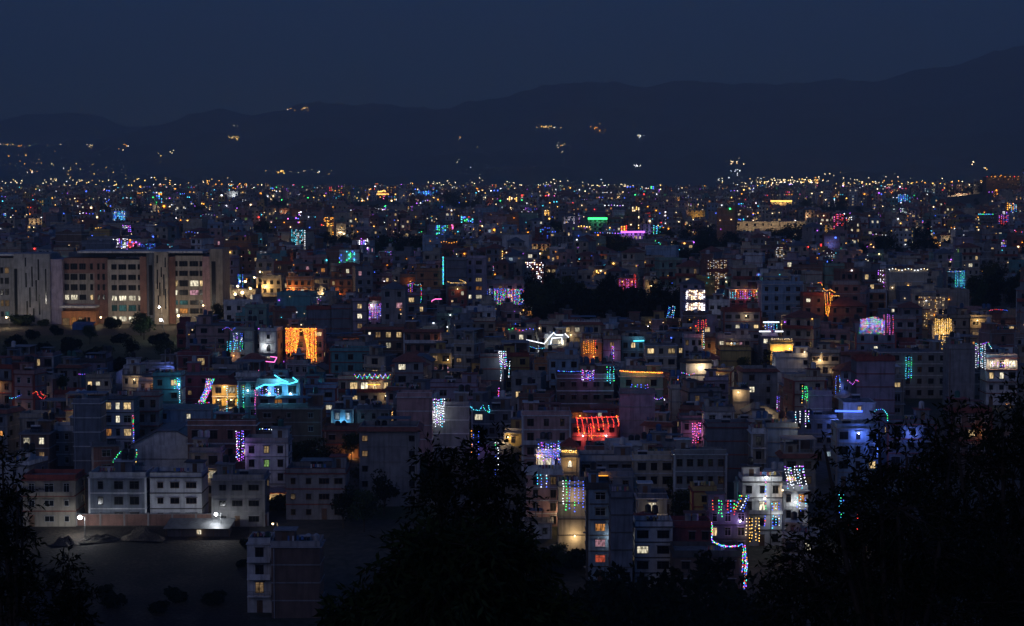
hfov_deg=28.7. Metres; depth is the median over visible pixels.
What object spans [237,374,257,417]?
house
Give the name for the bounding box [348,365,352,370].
window
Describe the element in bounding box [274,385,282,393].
window
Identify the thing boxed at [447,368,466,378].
house
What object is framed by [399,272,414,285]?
house
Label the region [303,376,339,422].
house
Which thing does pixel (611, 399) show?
house
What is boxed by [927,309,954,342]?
house
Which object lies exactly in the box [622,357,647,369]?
house
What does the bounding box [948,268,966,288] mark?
house
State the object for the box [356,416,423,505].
house
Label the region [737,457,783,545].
house
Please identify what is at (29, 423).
window
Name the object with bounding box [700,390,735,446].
house
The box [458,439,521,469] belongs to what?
house
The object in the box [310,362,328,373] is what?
house
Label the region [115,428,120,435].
window
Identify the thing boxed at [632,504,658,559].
house
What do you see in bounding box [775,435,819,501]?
house
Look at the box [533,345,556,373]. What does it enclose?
house
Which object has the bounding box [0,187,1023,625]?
ground
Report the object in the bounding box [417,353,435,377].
house
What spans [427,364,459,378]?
house
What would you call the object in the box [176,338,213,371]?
house
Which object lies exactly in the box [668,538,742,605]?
house
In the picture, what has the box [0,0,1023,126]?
sky
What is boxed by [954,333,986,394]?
house
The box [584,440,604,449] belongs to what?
house
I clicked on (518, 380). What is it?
window
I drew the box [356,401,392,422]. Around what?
house
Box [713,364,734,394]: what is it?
house
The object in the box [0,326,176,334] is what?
hospital forecourt
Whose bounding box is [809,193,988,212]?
hill
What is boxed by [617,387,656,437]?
house
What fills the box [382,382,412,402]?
house
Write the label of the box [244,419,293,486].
house
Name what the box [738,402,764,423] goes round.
house
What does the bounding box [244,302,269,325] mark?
house
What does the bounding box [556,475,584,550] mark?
house
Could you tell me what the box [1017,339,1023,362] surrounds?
house
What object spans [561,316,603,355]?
house
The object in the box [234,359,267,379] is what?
house
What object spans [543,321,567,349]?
house
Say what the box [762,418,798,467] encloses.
house
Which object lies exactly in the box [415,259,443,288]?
house
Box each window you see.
[3,383,8,389]
[3,395,8,402]
[12,468,16,475]
[14,269,17,314]
[23,438,29,444]
[26,421,34,427]
[28,482,34,491]
[29,287,30,306]
[31,267,32,286]
[39,438,43,444]
[43,358,50,365]
[43,482,54,491]
[43,499,54,505]
[43,515,54,521]
[45,269,46,303]
[62,318,69,324]
[62,482,69,491]
[63,444,69,450]
[63,456,69,462]
[63,499,69,505]
[63,515,69,521]
[64,263,68,269]
[64,432,69,439]
[70,263,76,269]
[70,274,77,279]
[71,284,77,289]
[71,295,77,299]
[79,263,85,269]
[79,274,85,279]
[79,284,85,289]
[80,295,85,299]
[97,480,103,488]
[97,496,103,504]
[101,449,111,456]
[106,402,110,409]
[106,416,111,422]
[107,428,111,435]
[111,264,116,269]
[111,275,116,279]
[112,295,116,300]
[112,305,116,310]
[113,480,123,488]
[113,496,123,504]
[115,402,119,409]
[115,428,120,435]
[118,264,125,269]
[119,275,125,279]
[119,285,126,289]
[119,295,126,300]
[119,305,126,310]
[119,316,126,321]
[123,402,130,409]
[123,428,131,435]
[123,441,131,448]
[124,416,130,422]
[128,264,135,269]
[128,275,135,279]
[128,285,135,289]
[128,295,135,300]
[128,480,139,488]
[128,496,139,504]
[129,305,135,310]
[139,400,143,406]
[140,414,144,421]
[140,429,144,435]
[149,265,152,314]
[150,400,155,406]
[150,414,155,421]
[156,379,162,385]
[156,481,163,487]
[156,497,163,503]
[169,481,179,487]
[169,497,179,503]
[170,379,176,385]
[171,393,176,397]
[179,261,187,265]
[179,271,187,275]
[179,280,187,285]
[179,290,187,294]
[179,300,187,304]
[180,308,187,313]
[182,357,187,364]
[185,481,196,487]
[185,497,196,503]
[189,261,197,265]
[190,271,198,275]
[190,280,198,285]
[190,290,198,294]
[190,300,198,304]
[190,308,198,313]
[191,429,200,437]
[197,357,204,364]
[200,338,207,343]
[201,328,206,332]
[202,378,208,382]
[207,455,217,464]
[208,429,217,438]
[208,470,216,478]
[211,261,215,308]
[215,386,221,392]
[215,398,221,405]
[218,338,224,343]
[218,484,226,490]
[218,499,226,505]
[227,386,235,392]
[227,398,235,405]
[227,429,233,438]
[228,449,232,455]
[231,484,242,490]
[231,499,242,505]
[243,429,251,438]
[247,445,254,452]
[247,484,259,490]
[247,499,259,505]
[247,515,259,521]
[248,459,254,466]
[249,384,255,390]
[249,409,254,415]
[250,397,255,402]
[254,546,264,556]
[254,564,264,573]
[254,581,264,592]
[259,385,267,393]
[260,399,267,402]
[262,412,271,417]
[262,445,269,452]
[263,426,270,431]
[263,459,269,466]
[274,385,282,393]
[276,445,283,452]
[276,459,283,466]
[278,473,282,480]
[286,341,293,346]
[287,385,296,393]
[288,399,295,402]
[290,477,295,483]
[290,493,295,499]
[290,508,296,514]
[297,341,303,346]
[301,366,306,371]
[305,477,311,483]
[305,493,311,499]
[305,508,311,514]
[307,412,313,417]
[308,426,312,431]
[314,331,321,335]
[315,341,321,346]
[318,477,329,483]
[318,493,329,499]
[324,392,331,396]
[326,404,332,409]
[328,434,335,439]
[333,477,342,483]
[333,493,342,499]
[334,412,340,419]
[345,412,349,419]
[348,354,352,359]
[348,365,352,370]
[350,382,357,388]
[357,303,362,308]
[357,313,362,318]
[360,412,365,418]
[361,382,367,388]
[361,450,367,456]
[361,465,368,471]
[361,480,368,486]
[362,436,367,440]
[371,412,376,418]
[372,358,377,363]
[375,331,380,337]
[380,412,389,415]
[385,331,391,337]
[396,331,400,337]
[398,363,405,369]
[398,375,405,381]
[408,450,414,456]
[408,465,415,471]
[408,480,414,486]
[409,436,414,440]
[413,363,418,369]
[424,334,429,339]
[424,345,429,350]
[439,389,447,395]
[442,356,448,360]
[474,413,483,419]
[475,260,481,264]
[475,277,481,281]
[475,294,481,298]
[489,413,494,419]
[489,428,494,433]
[502,413,508,419]
[510,435,514,442]
[515,378,521,384]
[519,358,525,364]
[526,418,534,425]
[526,432,534,439]
[527,447,533,454]
[532,489,538,497]
[533,476,538,484]
[537,458,542,464]
[541,527,547,533]
[543,418,549,425]
[546,458,551,464]
[549,476,556,484]
[549,489,556,497]
[549,502,556,510]
[549,515,556,523]
[554,458,559,464]
[557,339,564,344]
[559,381,565,386]
[559,394,565,399]
[559,418,564,425]
[559,432,565,439]
[570,361,577,366]
[571,381,576,386]
[571,394,576,399]
[574,427,580,432]
[582,381,587,386]
[582,394,587,399]
[582,464,589,470]
[593,381,599,386]
[593,394,599,399]
[594,491,606,499]
[594,507,606,515]
[594,523,606,530]
[594,538,605,546]
[594,554,605,562]
[596,427,603,432]
[603,381,612,386]
[603,394,611,398]
[609,427,613,432]
[609,464,617,467]
[622,464,630,467]
[622,479,628,483]
[623,342,627,347]
[625,379,631,385]
[636,545,649,553]
[636,560,649,568]
[637,462,646,469]
[637,476,646,479]
[637,531,648,537]
[647,348,653,353]
[650,379,657,385]
[650,462,657,469]
[650,476,657,483]
[656,545,669,553]
[656,560,669,568]
[657,531,668,537]
[662,462,671,469]
[662,476,671,483]
[668,348,674,353]
[668,359,674,364]
[676,458,683,466]
[676,475,683,483]
[681,560,690,568]
[686,458,693,466]
[686,475,693,483]
[689,532,694,539]
[696,436,701,442]
[696,458,703,466]
[696,475,703,480]
[701,495,706,501]
[702,532,708,539]
[707,458,713,466]
[707,475,713,480]
[708,414,715,418]
[711,512,717,521]
[712,527,716,535]
[717,458,724,466]
[717,475,724,483]
[719,383,725,389]
[722,414,731,418]
[724,512,731,521]
[725,314,731,318]
[725,527,730,535]
[725,578,736,586]
[737,512,745,521]
[737,541,745,549]
[738,527,743,535]
[745,485,752,493]
[745,500,752,509]
[748,374,755,380]
[749,386,755,391]
[755,450,761,458]
[756,436,761,444]
[758,500,764,509]
[759,485,764,493]
[759,517,765,525]
[771,500,778,509]
[771,517,779,525]
[771,533,778,541]
[772,485,779,493]
[784,541,795,549]
[785,493,791,501]
[785,509,791,517]
[786,460,796,468]
[787,475,796,480]
[797,509,804,517]
[798,493,803,501]
[799,383,805,390]
[803,460,811,468]
[803,475,811,483]
[823,367,827,372]
[838,460,847,468]
[839,431,849,438]
[839,446,847,453]
[843,384,848,389]
[855,431,861,438]
[855,460,860,468]
[856,307,862,312]
[869,460,876,468]
[891,456,900,463]
[895,382,900,386]
[895,393,901,401]
[895,407,901,412]
[905,389,910,394]
[917,366,922,371]
[923,427,931,434]
[923,441,931,449]
[927,389,933,394]
[928,355,933,360]
[928,366,934,371]
[928,379,933,383]
[989,372,993,377]
[999,384,1003,389]
[1008,372,1015,377]
[1009,361,1015,365]
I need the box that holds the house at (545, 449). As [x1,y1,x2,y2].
[534,432,560,464]
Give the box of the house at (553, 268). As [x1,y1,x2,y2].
[545,263,557,276]
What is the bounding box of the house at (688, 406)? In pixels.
[678,401,703,412]
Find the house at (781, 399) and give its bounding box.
[777,372,798,418]
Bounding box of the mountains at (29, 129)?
[0,112,144,144]
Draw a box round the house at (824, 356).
[806,342,840,398]
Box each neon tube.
[256,375,297,388]
[526,332,568,343]
[588,218,606,219]
[621,231,644,232]
[759,322,782,331]
[771,200,791,201]
[835,410,862,411]
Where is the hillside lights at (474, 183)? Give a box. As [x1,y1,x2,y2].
[2,107,972,186]
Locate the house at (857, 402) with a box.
[837,394,875,419]
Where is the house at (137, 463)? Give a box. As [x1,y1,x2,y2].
[118,448,143,465]
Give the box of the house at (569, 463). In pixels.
[559,448,579,475]
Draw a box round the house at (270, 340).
[258,325,283,373]
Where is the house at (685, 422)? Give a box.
[676,411,701,446]
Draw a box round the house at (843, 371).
[830,361,850,401]
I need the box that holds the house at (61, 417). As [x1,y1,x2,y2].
[39,398,69,422]
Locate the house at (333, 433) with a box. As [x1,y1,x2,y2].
[322,420,360,457]
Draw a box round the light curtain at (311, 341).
[285,327,316,361]
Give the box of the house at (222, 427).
[186,411,259,468]
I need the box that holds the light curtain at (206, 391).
[199,380,213,401]
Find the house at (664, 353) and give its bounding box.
[643,338,677,373]
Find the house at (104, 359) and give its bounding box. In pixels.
[76,345,113,372]
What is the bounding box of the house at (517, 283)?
[487,271,524,304]
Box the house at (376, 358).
[363,344,396,370]
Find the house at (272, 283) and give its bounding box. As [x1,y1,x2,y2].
[261,266,284,296]
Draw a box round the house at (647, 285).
[643,267,657,297]
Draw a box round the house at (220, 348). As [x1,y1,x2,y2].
[206,342,230,355]
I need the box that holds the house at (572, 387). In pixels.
[554,358,614,405]
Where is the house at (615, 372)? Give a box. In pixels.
[611,365,622,373]
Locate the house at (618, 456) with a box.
[578,437,632,476]
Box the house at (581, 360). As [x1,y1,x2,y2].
[580,356,587,363]
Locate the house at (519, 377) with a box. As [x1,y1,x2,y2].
[510,368,547,416]
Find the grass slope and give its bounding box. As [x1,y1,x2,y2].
[0,335,177,377]
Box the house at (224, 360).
[211,351,250,378]
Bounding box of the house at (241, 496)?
[210,454,270,526]
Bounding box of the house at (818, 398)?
[802,386,833,410]
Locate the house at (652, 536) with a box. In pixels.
[632,513,674,587]
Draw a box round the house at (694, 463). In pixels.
[670,438,727,515]
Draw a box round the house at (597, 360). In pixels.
[595,357,600,368]
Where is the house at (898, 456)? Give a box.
[880,401,937,481]
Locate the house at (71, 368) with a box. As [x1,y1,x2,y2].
[55,350,91,387]
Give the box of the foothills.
[0,126,1023,187]
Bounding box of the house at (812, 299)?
[799,282,824,320]
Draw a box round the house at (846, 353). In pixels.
[834,339,871,363]
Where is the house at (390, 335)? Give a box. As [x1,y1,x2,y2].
[359,322,405,356]
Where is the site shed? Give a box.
[163,518,235,537]
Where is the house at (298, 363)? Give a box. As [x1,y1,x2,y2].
[285,348,310,385]
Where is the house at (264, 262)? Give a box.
[255,255,275,287]
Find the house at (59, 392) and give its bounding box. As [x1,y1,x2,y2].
[52,386,85,411]
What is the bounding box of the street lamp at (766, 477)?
[765,476,771,543]
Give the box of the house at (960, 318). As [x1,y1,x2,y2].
[947,303,970,342]
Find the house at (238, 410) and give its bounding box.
[231,407,244,417]
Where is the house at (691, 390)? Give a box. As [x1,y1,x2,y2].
[680,379,722,404]
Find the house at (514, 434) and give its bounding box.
[503,411,521,460]
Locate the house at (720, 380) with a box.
[703,369,729,403]
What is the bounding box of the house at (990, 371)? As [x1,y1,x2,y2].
[979,345,1018,404]
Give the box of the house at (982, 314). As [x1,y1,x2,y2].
[968,304,992,343]
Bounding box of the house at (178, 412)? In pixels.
[163,404,220,424]
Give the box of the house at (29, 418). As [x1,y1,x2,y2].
[18,408,50,445]
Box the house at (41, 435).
[17,412,57,468]
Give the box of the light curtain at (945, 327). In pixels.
[935,318,951,336]
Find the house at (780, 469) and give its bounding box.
[762,461,784,480]
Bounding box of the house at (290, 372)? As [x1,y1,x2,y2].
[266,370,293,375]
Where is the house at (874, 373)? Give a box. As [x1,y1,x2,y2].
[850,352,896,426]
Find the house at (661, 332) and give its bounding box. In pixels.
[650,325,671,342]
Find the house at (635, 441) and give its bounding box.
[603,434,642,450]
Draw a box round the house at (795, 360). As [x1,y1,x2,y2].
[771,346,809,390]
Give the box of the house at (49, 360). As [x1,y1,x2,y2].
[37,347,61,372]
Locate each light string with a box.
[620,370,662,372]
[711,522,740,546]
[742,544,747,588]
[764,478,765,525]
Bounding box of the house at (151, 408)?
[133,387,163,436]
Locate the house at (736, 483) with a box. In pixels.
[733,474,738,503]
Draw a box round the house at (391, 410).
[385,403,392,420]
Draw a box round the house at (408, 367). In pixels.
[392,352,425,383]
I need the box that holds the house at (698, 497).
[688,481,717,515]
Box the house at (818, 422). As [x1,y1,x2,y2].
[785,408,837,460]
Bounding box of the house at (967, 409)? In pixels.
[943,390,992,468]
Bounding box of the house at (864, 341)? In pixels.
[849,316,896,350]
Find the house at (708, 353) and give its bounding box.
[701,351,710,357]
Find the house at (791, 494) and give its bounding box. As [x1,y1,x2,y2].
[782,477,809,529]
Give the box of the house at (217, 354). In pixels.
[174,347,220,359]
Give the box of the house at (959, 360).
[942,331,976,404]
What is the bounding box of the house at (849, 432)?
[829,419,880,486]
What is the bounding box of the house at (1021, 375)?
[1017,363,1023,397]
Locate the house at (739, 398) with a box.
[729,382,750,413]
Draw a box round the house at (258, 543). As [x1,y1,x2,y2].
[246,531,274,612]
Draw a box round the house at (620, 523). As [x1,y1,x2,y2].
[607,483,634,588]
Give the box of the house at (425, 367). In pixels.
[390,362,430,382]
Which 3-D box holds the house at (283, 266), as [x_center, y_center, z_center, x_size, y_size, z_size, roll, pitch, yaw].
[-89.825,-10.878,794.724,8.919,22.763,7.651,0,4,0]
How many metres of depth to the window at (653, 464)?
394.26 m
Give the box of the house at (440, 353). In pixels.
[428,341,452,373]
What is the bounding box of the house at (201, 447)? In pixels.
[188,430,226,496]
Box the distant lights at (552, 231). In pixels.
[0,176,1022,361]
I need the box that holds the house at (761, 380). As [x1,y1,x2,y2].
[734,363,779,406]
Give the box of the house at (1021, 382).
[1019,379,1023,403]
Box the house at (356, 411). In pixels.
[330,403,367,422]
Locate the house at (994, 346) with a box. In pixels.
[983,343,1018,362]
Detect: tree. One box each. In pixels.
[0,432,58,625]
[27,537,110,625]
[52,374,69,387]
[59,337,77,355]
[82,325,97,343]
[122,334,140,356]
[129,312,151,335]
[132,316,155,339]
[153,339,175,355]
[173,347,189,352]
[211,303,223,318]
[308,507,598,625]
[321,446,351,463]
[329,483,359,527]
[340,432,358,459]
[346,489,381,531]
[370,469,399,515]
[375,242,383,251]
[386,243,398,250]
[396,420,549,622]
[410,244,422,250]
[415,236,422,247]
[518,282,548,304]
[518,287,549,317]
[523,271,543,287]
[528,303,547,319]
[539,266,558,284]
[541,573,580,617]
[549,542,571,571]
[561,548,585,569]
[564,566,609,618]
[568,560,686,625]
[581,311,594,318]
[593,565,645,618]
[604,272,621,296]
[608,285,629,294]
[621,236,632,246]
[623,286,636,299]
[626,578,666,625]
[635,566,709,625]
[638,286,667,316]
[639,583,696,625]
[647,276,670,296]
[660,284,679,302]
[661,291,679,317]
[665,477,672,494]
[669,488,689,515]
[682,248,690,260]
[683,549,736,625]
[685,583,767,625]
[696,569,795,625]
[721,240,728,246]
[725,399,1023,625]
[736,356,751,364]
[752,449,1023,625]
[761,350,771,364]
[861,244,867,252]
[874,232,886,249]
[878,232,898,249]
[893,243,903,251]
[913,239,925,250]
[922,239,934,250]
[929,366,1023,625]
[930,238,939,248]
[948,277,956,282]
[962,278,986,300]
[966,274,985,286]
[966,279,978,295]
[969,293,980,305]
[978,262,1000,279]
[983,261,1008,278]
[985,284,1001,312]
[1014,269,1019,285]
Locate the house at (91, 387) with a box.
[81,385,96,395]
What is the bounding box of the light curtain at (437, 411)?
[433,399,444,426]
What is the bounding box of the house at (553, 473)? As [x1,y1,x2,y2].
[525,464,563,525]
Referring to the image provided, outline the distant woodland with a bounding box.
[100,182,982,249]
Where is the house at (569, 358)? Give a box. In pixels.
[546,341,580,387]
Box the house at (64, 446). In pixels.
[54,415,73,465]
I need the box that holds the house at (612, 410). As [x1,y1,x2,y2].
[589,403,618,437]
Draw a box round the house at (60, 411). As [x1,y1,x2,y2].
[51,408,65,413]
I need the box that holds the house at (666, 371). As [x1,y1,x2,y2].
[662,369,679,388]
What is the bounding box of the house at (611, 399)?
[597,398,618,403]
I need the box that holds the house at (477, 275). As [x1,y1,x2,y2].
[466,246,486,305]
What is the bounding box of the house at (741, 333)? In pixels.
[714,323,751,354]
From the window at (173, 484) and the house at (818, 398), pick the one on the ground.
the house at (818, 398)
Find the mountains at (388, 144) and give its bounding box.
[0,46,1023,186]
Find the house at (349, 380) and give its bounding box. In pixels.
[336,372,394,404]
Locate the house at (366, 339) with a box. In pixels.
[334,329,378,345]
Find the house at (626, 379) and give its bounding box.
[617,364,664,404]
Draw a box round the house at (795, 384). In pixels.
[782,362,827,419]
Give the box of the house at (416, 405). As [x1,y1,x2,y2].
[395,388,434,465]
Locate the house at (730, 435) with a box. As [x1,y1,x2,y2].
[702,416,749,481]
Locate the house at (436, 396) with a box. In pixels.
[434,392,441,398]
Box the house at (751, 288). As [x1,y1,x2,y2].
[726,276,758,306]
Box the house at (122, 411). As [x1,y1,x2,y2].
[106,389,140,452]
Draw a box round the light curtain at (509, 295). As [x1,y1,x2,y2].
[494,288,523,304]
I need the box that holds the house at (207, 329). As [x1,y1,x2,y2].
[194,310,234,355]
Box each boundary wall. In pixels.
[76,512,268,525]
[354,496,512,505]
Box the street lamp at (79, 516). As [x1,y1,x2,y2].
[78,515,85,537]
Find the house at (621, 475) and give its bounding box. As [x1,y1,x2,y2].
[583,467,634,507]
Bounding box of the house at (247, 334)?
[229,315,258,361]
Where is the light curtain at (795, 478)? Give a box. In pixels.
[785,466,805,486]
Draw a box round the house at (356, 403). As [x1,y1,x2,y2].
[353,398,375,405]
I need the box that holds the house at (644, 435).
[641,432,650,439]
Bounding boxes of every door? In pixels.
[29,515,34,526]
[234,515,239,526]
[257,600,262,612]
[321,508,326,519]
[759,534,764,545]
[989,397,992,404]
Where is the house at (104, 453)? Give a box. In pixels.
[90,437,121,469]
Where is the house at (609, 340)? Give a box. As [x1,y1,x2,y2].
[601,324,621,364]
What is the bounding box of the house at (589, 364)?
[578,358,596,369]
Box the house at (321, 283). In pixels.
[313,273,330,294]
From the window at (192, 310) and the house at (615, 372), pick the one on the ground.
the house at (615, 372)
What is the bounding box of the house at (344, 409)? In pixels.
[330,389,356,422]
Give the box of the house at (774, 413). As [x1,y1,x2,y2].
[740,402,779,419]
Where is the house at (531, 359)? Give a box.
[529,353,542,369]
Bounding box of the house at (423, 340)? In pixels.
[401,320,444,353]
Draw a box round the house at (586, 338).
[580,327,602,362]
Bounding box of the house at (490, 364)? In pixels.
[479,349,504,398]
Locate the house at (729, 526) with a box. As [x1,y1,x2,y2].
[703,491,749,566]
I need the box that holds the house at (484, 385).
[474,368,491,398]
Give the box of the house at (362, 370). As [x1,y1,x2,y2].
[355,369,391,371]
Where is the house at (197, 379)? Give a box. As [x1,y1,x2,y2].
[185,355,234,403]
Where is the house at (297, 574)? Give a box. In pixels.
[269,526,325,618]
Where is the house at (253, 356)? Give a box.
[237,353,270,375]
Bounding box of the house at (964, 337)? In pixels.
[939,334,978,347]
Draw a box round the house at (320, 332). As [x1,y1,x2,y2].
[285,313,326,362]
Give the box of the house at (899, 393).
[894,365,905,414]
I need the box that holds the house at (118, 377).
[115,369,122,382]
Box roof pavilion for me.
[560,437,578,451]
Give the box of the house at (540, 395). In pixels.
[517,377,555,410]
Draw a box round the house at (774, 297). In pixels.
[756,270,803,330]
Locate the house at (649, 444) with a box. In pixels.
[636,434,670,450]
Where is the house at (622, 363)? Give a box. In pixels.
[613,357,642,365]
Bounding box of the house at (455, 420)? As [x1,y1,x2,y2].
[433,384,470,459]
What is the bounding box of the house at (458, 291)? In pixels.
[447,283,468,307]
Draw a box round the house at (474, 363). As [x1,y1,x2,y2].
[469,345,505,392]
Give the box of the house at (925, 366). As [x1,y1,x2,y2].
[870,335,943,397]
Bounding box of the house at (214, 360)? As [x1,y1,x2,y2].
[212,355,216,363]
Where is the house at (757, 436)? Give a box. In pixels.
[746,411,767,471]
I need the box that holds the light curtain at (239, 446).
[235,431,243,459]
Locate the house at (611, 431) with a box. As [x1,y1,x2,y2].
[571,410,618,449]
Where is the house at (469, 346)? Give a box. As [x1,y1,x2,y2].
[452,327,485,376]
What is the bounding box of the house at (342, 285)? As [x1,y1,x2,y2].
[329,271,352,294]
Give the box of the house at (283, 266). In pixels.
[274,257,292,276]
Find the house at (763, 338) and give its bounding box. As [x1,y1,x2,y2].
[758,320,777,364]
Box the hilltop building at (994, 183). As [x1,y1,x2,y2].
[983,177,1019,194]
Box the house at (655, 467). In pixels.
[630,447,672,513]
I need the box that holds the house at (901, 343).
[898,340,921,347]
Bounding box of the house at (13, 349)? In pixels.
[1,341,38,361]
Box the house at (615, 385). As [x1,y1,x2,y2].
[607,362,617,402]
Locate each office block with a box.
[587,218,607,233]
[619,231,645,238]
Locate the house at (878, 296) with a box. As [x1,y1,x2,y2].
[868,284,887,320]
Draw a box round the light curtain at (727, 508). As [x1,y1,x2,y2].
[712,500,734,516]
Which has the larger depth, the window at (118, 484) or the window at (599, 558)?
the window at (118, 484)
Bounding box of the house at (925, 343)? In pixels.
[915,338,944,347]
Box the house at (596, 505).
[583,461,611,581]
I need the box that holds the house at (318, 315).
[305,303,330,335]
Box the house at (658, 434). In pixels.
[650,424,682,450]
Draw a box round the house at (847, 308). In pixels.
[824,297,866,325]
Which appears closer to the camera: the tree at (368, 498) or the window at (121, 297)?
the tree at (368, 498)
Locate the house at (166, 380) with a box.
[151,367,185,403]
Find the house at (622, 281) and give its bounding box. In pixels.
[617,273,638,290]
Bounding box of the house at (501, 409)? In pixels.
[471,390,512,445]
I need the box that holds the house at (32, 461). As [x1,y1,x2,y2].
[0,442,49,494]
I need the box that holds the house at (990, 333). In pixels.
[977,317,1016,352]
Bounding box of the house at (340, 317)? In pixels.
[330,304,351,336]
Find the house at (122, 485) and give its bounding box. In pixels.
[87,452,153,512]
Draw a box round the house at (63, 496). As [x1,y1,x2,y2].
[21,469,86,526]
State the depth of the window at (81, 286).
691.78 m
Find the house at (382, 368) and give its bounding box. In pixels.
[375,365,390,371]
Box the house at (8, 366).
[0,356,19,405]
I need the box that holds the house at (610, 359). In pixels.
[599,356,623,371]
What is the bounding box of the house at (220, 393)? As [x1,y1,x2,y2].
[209,378,237,409]
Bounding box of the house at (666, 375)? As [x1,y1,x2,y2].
[640,361,669,395]
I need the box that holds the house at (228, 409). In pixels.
[219,407,233,412]
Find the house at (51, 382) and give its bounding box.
[46,371,64,401]
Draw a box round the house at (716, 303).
[706,289,729,319]
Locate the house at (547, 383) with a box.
[546,375,555,406]
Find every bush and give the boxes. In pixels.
[4,333,27,350]
[8,314,22,324]
[16,314,34,325]
[25,329,40,339]
[36,341,51,351]
[37,319,49,325]
[49,324,63,335]
[60,337,82,348]
[83,345,103,355]
[98,589,127,608]
[103,316,121,328]
[110,333,128,343]
[113,356,128,370]
[147,332,168,344]
[147,600,170,614]
[164,585,188,602]
[200,589,227,606]
[235,559,246,566]
[239,537,247,548]
[269,494,285,511]
[632,553,634,577]
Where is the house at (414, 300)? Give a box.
[407,286,427,318]
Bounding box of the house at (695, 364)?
[679,346,711,382]
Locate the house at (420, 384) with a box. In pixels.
[391,379,435,420]
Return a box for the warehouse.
[737,221,805,234]
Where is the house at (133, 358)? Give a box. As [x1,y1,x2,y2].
[122,352,141,373]
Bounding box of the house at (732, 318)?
[720,297,761,346]
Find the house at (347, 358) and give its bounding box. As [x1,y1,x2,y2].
[328,345,368,374]
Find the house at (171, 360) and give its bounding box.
[141,348,176,372]
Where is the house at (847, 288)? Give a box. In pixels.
[827,280,860,301]
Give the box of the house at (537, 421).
[520,394,571,471]
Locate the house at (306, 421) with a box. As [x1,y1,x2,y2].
[255,387,327,448]
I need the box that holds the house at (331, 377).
[326,374,338,381]
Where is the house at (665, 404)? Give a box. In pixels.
[655,395,680,410]
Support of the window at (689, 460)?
in the house at (694, 463)
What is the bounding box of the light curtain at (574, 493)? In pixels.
[562,480,583,512]
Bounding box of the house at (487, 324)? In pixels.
[473,307,495,335]
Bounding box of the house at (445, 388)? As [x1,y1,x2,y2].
[430,366,479,399]
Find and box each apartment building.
[29,218,41,225]
[112,211,129,219]
[122,224,134,231]
[226,191,238,196]
[415,191,438,195]
[532,243,550,251]
[544,210,550,216]
[551,236,572,245]
[638,223,654,233]
[688,210,704,218]
[820,224,830,232]
[896,194,908,201]
[936,232,950,241]
[947,193,970,196]
[978,214,993,224]
[994,214,1008,225]
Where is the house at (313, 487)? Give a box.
[284,454,350,519]
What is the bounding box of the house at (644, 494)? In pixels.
[634,480,668,515]
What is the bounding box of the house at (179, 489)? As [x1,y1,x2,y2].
[148,459,209,512]
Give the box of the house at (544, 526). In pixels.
[522,508,553,538]
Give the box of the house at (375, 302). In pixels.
[365,293,380,323]
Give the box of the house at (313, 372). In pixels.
[303,365,326,386]
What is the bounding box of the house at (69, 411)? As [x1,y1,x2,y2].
[64,389,109,421]
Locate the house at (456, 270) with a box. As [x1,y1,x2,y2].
[445,255,467,305]
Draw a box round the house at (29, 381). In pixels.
[13,356,47,410]
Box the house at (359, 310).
[351,287,369,333]
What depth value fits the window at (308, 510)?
391.29 m
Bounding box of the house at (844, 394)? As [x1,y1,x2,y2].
[832,390,850,407]
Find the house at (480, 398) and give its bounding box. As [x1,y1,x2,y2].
[469,391,494,430]
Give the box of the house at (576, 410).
[556,404,592,417]
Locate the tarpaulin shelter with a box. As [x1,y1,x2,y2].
[72,322,95,329]
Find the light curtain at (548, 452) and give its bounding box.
[538,442,557,460]
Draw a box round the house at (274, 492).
[269,487,285,507]
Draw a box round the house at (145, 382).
[137,370,156,389]
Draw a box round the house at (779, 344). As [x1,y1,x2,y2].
[766,337,792,363]
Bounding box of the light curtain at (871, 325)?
[859,317,883,333]
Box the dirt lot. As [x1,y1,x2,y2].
[0,527,249,625]
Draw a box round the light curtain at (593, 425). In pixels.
[576,416,618,437]
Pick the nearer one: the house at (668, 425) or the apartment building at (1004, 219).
the house at (668, 425)
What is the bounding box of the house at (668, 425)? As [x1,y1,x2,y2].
[639,405,677,438]
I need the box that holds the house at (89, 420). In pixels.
[71,391,107,474]
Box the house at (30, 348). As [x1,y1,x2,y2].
[16,344,38,367]
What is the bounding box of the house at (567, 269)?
[559,259,577,282]
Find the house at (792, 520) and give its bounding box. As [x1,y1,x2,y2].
[781,511,821,570]
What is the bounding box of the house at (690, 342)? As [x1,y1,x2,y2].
[681,329,703,357]
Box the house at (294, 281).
[286,268,314,289]
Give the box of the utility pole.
[584,415,590,439]
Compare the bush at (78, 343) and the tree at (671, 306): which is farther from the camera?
the tree at (671, 306)
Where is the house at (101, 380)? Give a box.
[85,368,116,393]
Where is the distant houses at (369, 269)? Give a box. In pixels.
[0,169,1023,366]
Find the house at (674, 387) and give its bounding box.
[667,370,680,418]
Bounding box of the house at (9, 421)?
[0,404,25,453]
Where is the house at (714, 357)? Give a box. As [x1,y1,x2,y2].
[704,350,719,368]
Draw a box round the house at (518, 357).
[501,340,530,389]
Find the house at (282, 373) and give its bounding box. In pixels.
[255,362,303,405]
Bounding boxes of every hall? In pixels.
[128,422,187,468]
[377,190,389,195]
[556,190,578,197]
[771,202,791,205]
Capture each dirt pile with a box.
[51,535,77,545]
[79,533,121,542]
[120,525,166,541]
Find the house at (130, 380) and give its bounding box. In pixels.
[120,363,151,395]
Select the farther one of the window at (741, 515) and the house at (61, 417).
the house at (61, 417)
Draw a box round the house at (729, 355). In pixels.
[716,341,751,370]
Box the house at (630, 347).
[621,331,645,360]
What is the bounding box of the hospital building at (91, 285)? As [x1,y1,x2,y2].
[0,247,229,324]
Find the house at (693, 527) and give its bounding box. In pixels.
[670,510,712,540]

